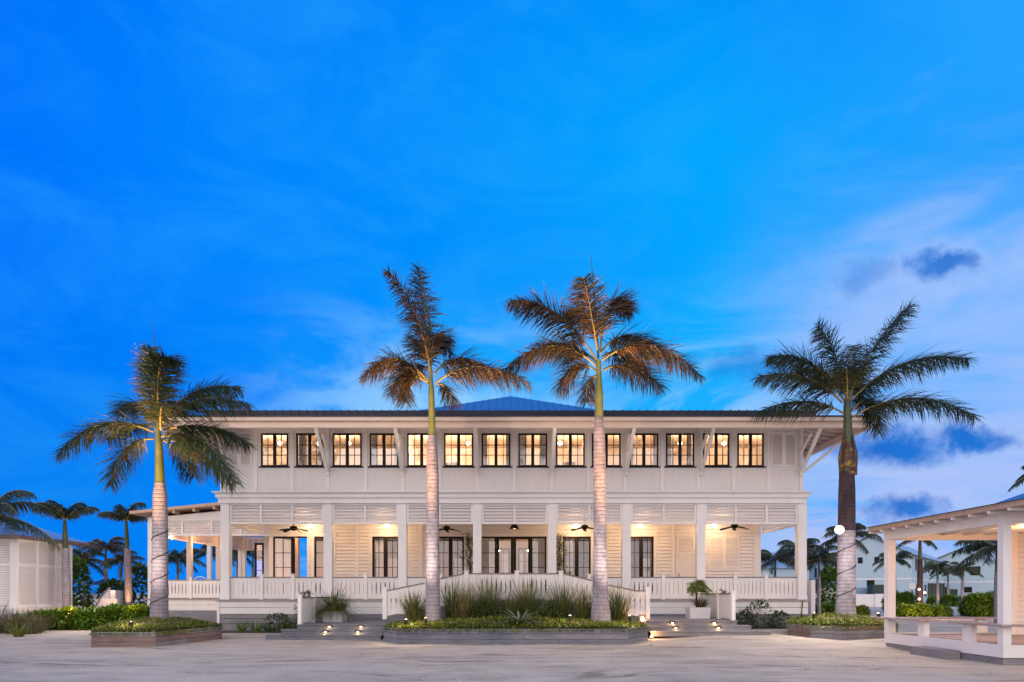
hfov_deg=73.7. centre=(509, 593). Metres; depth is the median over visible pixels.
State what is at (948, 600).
hedge
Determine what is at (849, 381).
royal palm
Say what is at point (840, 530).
flood light
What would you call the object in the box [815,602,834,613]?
hedge
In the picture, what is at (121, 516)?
palm tree
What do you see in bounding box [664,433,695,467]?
window
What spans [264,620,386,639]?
entrance steps
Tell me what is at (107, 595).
boardwalk stair
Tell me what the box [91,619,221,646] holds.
timber planter
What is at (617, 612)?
grass clump
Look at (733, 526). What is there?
ceiling fan
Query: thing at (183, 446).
royal palm
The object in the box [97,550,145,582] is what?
palm tree
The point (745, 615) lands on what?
shrub
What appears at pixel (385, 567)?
door
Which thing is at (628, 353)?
royal palm
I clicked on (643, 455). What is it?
window
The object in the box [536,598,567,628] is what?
shrub
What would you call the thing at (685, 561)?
utility door
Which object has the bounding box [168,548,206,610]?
palm tree
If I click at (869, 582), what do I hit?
window
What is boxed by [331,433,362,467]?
window
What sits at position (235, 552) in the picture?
palm tree
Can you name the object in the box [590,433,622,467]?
window
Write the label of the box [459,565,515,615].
grass clump
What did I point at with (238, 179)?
sky
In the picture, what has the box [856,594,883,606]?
garden wall
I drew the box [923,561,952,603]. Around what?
palm tree
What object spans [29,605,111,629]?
hedge
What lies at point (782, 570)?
row house
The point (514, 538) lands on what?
door
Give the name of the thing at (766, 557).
palm tree
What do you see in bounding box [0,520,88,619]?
shuttered pavilion
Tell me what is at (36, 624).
dune grass
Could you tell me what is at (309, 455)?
window
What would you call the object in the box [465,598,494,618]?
shrub
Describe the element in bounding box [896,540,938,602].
palm tree
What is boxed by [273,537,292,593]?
sliding door
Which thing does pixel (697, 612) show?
planter box
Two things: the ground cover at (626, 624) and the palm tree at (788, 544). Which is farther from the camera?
the palm tree at (788, 544)
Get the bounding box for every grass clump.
[393,586,425,620]
[440,576,479,618]
[448,580,488,618]
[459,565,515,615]
[489,592,528,616]
[505,570,551,615]
[522,596,560,617]
[533,572,587,617]
[562,578,592,619]
[608,580,645,620]
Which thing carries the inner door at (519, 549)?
in the hotel building
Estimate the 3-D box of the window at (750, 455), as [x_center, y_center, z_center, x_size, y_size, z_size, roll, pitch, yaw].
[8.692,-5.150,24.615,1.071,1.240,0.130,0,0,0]
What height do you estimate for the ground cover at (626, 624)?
0.481 m
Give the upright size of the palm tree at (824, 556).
4.137 m
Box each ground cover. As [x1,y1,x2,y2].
[89,616,222,635]
[383,615,648,632]
[786,612,898,629]
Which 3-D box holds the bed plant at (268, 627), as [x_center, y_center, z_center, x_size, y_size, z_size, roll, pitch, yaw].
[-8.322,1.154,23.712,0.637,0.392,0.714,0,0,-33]
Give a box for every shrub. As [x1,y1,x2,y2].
[72,554,97,607]
[91,578,137,603]
[118,560,147,604]
[262,612,291,631]
[293,590,312,626]
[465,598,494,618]
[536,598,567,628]
[735,608,756,627]
[745,599,774,627]
[767,609,789,628]
[815,566,836,604]
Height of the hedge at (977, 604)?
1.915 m
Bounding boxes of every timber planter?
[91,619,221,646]
[383,620,647,644]
[787,616,897,639]
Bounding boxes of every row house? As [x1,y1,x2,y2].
[761,551,827,587]
[833,537,947,602]
[937,548,994,594]
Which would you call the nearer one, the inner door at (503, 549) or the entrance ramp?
the entrance ramp
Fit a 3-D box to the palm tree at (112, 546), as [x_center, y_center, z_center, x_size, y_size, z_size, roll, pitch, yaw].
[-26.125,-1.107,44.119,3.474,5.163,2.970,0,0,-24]
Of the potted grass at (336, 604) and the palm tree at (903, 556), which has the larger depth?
the palm tree at (903, 556)
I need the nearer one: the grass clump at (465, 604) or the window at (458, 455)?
the grass clump at (465, 604)
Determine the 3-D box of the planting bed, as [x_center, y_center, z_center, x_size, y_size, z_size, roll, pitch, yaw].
[-0.283,1.278,23.790,19.651,0.185,0.980,0,0,0]
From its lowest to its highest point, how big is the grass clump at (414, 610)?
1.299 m
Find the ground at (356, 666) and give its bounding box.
[0,594,1023,681]
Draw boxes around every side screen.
[297,595,331,623]
[699,591,735,619]
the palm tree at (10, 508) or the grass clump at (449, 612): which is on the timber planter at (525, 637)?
the grass clump at (449, 612)
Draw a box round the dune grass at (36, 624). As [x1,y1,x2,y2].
[0,600,54,633]
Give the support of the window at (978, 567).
in the row house at (973, 583)
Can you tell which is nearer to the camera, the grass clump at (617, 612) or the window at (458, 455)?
the grass clump at (617, 612)
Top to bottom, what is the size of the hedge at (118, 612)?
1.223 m
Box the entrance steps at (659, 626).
[638,616,771,635]
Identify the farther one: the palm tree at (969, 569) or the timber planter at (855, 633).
the palm tree at (969, 569)
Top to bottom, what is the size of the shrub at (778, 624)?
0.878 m
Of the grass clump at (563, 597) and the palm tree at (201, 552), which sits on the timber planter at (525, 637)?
the grass clump at (563, 597)
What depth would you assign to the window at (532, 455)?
24.61 m
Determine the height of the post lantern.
0.250 m
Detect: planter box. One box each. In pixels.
[323,611,347,621]
[685,607,710,618]
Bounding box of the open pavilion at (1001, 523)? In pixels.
[865,493,1023,664]
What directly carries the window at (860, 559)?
in the row house at (866, 575)
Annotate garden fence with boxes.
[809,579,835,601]
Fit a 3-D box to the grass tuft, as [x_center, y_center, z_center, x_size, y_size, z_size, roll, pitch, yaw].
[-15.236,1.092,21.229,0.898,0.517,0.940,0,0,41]
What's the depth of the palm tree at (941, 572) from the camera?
69.97 m
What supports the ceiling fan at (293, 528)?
hanging from the hotel building
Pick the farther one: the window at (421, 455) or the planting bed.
the window at (421, 455)
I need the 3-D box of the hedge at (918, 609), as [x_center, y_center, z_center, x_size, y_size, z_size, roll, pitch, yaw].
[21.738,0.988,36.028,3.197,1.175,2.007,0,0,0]
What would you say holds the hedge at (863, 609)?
on the ground at (356, 666)
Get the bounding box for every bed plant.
[235,622,250,630]
[247,620,263,630]
[259,623,275,630]
[272,618,290,630]
[283,617,295,628]
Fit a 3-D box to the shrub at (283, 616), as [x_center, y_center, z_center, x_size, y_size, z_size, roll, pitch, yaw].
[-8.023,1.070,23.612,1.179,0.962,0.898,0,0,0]
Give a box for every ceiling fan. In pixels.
[279,524,307,532]
[439,521,460,532]
[571,521,593,531]
[720,524,748,530]
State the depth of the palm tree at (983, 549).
27.05 m
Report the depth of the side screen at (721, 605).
21.70 m
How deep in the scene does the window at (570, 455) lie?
24.61 m
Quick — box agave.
[498,609,543,623]
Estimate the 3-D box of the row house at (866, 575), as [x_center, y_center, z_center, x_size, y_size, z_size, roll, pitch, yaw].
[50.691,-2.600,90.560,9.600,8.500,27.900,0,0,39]
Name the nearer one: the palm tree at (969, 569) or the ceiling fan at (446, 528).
the ceiling fan at (446, 528)
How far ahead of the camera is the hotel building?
24.63 m
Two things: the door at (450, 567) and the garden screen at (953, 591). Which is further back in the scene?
the garden screen at (953, 591)
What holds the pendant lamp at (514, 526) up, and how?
hanging from the hotel building
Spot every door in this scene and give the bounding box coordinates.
[254,543,263,576]
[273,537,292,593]
[372,537,397,588]
[439,537,463,575]
[493,548,509,572]
[496,537,512,589]
[513,537,530,587]
[518,548,533,572]
[563,537,590,576]
[631,537,653,593]
[674,552,694,593]
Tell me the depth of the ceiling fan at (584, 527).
26.50 m
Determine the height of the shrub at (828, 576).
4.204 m
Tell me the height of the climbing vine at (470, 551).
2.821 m
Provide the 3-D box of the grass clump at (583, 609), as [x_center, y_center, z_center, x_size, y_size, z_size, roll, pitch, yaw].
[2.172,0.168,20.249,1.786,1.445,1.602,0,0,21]
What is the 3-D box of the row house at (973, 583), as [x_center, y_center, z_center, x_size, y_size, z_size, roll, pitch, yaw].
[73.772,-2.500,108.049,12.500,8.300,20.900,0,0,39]
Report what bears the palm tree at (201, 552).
on the ground at (356, 666)
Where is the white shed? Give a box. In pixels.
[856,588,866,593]
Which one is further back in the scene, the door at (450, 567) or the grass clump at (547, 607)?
the door at (450, 567)
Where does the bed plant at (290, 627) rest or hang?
on the planting bed
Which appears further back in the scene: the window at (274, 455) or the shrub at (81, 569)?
the shrub at (81, 569)
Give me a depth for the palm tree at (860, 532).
32.98 m
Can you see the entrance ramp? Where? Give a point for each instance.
(644, 595)
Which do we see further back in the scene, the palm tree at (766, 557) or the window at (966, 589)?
the window at (966, 589)
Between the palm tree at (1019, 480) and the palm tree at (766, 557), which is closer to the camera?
the palm tree at (1019, 480)
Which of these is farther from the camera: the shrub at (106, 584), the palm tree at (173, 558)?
the palm tree at (173, 558)
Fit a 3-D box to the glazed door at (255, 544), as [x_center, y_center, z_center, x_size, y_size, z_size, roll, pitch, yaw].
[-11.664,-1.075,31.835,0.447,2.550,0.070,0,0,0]
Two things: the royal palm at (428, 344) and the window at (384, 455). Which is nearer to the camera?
the royal palm at (428, 344)
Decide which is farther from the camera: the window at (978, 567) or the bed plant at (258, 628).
the window at (978, 567)
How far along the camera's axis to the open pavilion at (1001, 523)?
14.85 m
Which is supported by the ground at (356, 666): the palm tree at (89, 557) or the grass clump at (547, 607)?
the palm tree at (89, 557)
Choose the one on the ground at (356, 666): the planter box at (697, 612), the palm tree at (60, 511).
the palm tree at (60, 511)
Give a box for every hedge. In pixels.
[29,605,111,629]
[99,602,149,623]
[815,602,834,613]
[856,604,870,615]
[880,590,916,611]
[896,602,954,616]
[925,595,940,605]
[939,593,957,606]
[955,590,993,616]
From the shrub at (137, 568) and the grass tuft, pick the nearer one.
the grass tuft
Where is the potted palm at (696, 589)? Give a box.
[686,579,712,606]
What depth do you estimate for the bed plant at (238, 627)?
23.58 m
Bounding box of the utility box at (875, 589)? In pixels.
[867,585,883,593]
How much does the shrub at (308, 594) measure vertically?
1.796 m
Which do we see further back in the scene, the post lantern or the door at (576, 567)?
the door at (576, 567)
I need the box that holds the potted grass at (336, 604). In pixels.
[312,582,365,622]
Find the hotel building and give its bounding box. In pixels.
[129,396,873,630]
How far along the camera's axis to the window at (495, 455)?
24.61 m
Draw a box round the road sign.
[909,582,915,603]
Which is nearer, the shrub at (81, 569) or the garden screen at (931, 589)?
the shrub at (81, 569)
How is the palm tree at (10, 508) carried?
on the ground at (356, 666)
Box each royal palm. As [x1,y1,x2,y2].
[50,322,257,631]
[355,260,533,628]
[498,259,706,628]
[747,296,984,615]
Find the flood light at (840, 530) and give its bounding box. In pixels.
[834,525,843,533]
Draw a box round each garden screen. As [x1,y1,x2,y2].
[928,583,944,599]
[949,589,957,598]
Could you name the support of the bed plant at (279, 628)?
on the planting bed
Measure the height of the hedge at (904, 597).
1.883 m
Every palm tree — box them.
[0,490,59,551]
[31,500,99,607]
[72,547,112,597]
[74,536,135,579]
[95,502,147,605]
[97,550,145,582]
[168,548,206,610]
[181,544,235,610]
[232,542,263,576]
[232,549,259,576]
[761,549,794,576]
[764,538,826,568]
[787,545,836,613]
[812,523,881,554]
[872,550,913,572]
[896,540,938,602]
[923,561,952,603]
[929,565,961,593]
[941,562,984,599]
[951,540,996,622]
[1008,466,1023,492]
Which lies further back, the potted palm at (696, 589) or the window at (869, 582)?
the window at (869, 582)
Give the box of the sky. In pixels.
[0,0,1023,593]
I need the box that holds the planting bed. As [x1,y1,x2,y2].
[222,627,786,632]
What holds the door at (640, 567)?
in the hotel building
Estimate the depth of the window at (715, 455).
24.61 m
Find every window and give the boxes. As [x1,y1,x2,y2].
[259,433,289,467]
[294,433,324,467]
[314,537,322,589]
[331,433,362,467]
[368,433,399,467]
[405,433,427,467]
[442,433,474,467]
[480,433,511,467]
[517,433,548,467]
[554,433,586,467]
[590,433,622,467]
[629,433,659,467]
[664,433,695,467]
[703,433,731,467]
[736,433,765,467]
[858,557,862,562]
[867,580,873,584]
[964,587,971,592]
[970,566,979,574]
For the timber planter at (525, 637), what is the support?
on the ground at (356, 666)
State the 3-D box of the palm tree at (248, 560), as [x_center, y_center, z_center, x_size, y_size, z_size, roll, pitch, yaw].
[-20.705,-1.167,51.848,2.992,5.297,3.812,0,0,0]
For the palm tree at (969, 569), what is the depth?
65.88 m
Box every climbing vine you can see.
[458,533,472,572]
[556,534,569,572]
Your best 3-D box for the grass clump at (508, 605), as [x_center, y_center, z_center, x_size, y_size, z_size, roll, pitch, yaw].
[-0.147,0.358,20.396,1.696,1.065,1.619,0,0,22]
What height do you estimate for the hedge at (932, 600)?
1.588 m
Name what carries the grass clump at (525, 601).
on the timber planter at (525, 637)
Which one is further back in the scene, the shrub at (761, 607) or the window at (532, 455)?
the window at (532, 455)
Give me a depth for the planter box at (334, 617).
22.08 m
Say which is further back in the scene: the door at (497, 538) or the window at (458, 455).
the door at (497, 538)
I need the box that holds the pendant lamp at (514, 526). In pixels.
[510,524,518,528]
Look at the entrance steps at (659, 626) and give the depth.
20.20 m
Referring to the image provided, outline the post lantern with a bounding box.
[639,615,645,622]
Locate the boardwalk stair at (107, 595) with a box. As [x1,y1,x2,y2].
[78,587,124,607]
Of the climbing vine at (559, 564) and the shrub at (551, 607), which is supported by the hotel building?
the climbing vine at (559, 564)
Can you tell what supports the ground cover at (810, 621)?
in the timber planter at (855, 633)
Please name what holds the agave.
on the timber planter at (525, 637)
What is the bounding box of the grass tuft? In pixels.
[5,622,30,636]
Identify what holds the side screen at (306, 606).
on the entrance steps at (369, 630)
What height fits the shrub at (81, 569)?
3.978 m
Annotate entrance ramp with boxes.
[382,571,650,622]
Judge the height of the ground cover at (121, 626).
0.550 m

